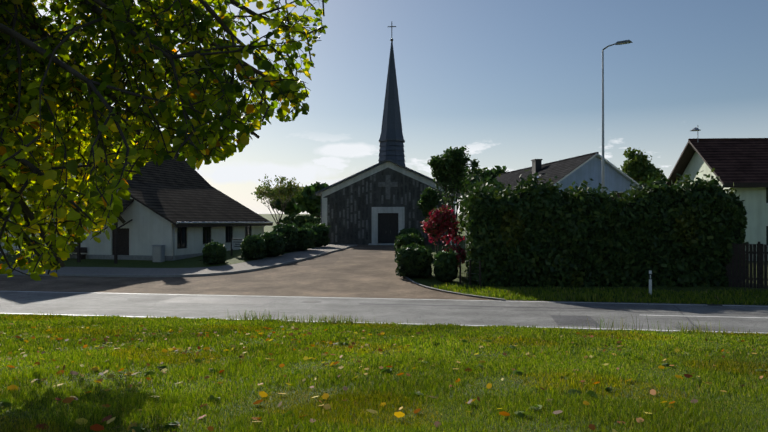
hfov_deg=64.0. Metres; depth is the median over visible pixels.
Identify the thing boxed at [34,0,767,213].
sky
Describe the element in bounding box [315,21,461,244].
church
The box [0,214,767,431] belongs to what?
terrain
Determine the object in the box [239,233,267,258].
shrub
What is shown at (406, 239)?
shrub
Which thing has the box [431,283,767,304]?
verge grass
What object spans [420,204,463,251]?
red maple shrub
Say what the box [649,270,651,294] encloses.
delineator post
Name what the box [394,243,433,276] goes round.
shrub
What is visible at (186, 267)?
kerb island
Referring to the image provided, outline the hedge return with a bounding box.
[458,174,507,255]
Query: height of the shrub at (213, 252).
1.693 m
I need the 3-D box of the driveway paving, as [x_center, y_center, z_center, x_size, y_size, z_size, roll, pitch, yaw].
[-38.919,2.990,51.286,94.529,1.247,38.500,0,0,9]
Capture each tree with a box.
[0,0,327,280]
[251,174,304,224]
[269,191,300,216]
[291,181,328,218]
[417,187,443,248]
[427,145,479,245]
[455,166,507,195]
[462,170,494,196]
[619,147,663,185]
[657,175,666,183]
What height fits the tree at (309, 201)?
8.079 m
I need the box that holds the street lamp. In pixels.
[602,40,632,192]
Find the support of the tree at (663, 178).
on the terrain at (428, 281)
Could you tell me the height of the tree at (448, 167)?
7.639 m
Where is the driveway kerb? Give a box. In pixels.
[404,276,505,300]
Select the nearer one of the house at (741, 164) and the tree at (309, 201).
the house at (741, 164)
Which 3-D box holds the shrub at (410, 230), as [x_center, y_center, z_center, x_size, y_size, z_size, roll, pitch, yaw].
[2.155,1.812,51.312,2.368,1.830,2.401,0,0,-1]
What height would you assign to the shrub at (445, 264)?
1.863 m
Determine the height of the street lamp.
11.737 m
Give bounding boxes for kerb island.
[0,244,356,276]
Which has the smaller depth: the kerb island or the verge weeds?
the verge weeds
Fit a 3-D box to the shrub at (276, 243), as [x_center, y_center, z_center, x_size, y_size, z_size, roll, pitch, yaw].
[-7.295,1.865,39.864,1.973,1.912,1.977,0,0,-1]
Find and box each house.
[0,98,272,263]
[496,152,638,200]
[666,125,767,260]
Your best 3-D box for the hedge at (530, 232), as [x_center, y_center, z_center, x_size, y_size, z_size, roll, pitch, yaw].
[10.547,0.607,29.785,13.201,5.784,3.361,0,0,-1]
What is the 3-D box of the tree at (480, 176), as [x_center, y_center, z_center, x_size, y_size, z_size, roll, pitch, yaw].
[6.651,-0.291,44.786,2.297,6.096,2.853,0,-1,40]
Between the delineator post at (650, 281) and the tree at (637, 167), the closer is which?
the delineator post at (650, 281)
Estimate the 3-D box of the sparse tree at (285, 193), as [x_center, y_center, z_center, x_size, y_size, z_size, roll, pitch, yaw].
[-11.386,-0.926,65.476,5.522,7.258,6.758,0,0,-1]
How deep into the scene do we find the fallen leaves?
9.32 m
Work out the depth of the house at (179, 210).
40.91 m
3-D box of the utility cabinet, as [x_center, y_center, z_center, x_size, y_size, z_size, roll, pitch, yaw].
[-13.849,2.651,37.739,0.680,1.745,0.400,0,0,14]
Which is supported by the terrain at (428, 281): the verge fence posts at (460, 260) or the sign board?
the verge fence posts at (460, 260)
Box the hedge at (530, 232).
[463,168,748,287]
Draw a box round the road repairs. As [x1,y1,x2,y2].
[11,294,767,330]
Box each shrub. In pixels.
[202,240,227,263]
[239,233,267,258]
[261,230,286,256]
[272,223,300,251]
[295,226,316,249]
[302,223,330,246]
[394,233,424,254]
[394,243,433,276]
[396,227,422,237]
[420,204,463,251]
[433,248,458,281]
[445,245,466,267]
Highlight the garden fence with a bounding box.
[726,242,767,288]
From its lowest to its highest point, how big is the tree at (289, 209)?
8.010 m
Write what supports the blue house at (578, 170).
on the terrain at (428, 281)
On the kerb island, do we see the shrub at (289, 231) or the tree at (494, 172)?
the shrub at (289, 231)
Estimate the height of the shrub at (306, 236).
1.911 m
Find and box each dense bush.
[279,213,318,227]
[313,217,320,223]
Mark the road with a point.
(745, 318)
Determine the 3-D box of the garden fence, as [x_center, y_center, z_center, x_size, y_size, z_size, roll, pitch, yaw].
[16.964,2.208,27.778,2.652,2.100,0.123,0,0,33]
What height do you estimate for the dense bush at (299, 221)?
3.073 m
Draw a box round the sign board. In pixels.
[230,239,242,255]
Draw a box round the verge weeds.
[34,309,749,333]
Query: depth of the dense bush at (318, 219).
62.47 m
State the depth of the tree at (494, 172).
96.88 m
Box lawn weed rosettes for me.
[0,333,766,431]
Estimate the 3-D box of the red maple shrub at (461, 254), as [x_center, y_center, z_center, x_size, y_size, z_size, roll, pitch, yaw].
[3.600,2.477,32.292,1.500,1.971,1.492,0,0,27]
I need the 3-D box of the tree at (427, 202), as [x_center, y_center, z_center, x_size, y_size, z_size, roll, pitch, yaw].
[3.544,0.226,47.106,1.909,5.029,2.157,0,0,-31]
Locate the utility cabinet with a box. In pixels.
[152,245,164,261]
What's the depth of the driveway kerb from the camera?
26.91 m
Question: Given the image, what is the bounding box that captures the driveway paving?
[0,245,495,299]
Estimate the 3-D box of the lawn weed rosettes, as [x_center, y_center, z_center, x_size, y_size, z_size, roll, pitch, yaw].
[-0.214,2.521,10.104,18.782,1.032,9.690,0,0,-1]
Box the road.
[0,290,767,333]
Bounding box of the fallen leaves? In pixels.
[0,323,762,431]
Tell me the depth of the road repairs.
23.14 m
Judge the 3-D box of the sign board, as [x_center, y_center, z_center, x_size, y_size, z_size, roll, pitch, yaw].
[-9.318,2.151,39.819,1.600,1.325,0.140,0,0,27]
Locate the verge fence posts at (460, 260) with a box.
[437,243,480,286]
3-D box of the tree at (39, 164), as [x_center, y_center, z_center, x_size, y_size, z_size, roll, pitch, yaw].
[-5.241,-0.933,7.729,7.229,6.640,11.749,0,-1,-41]

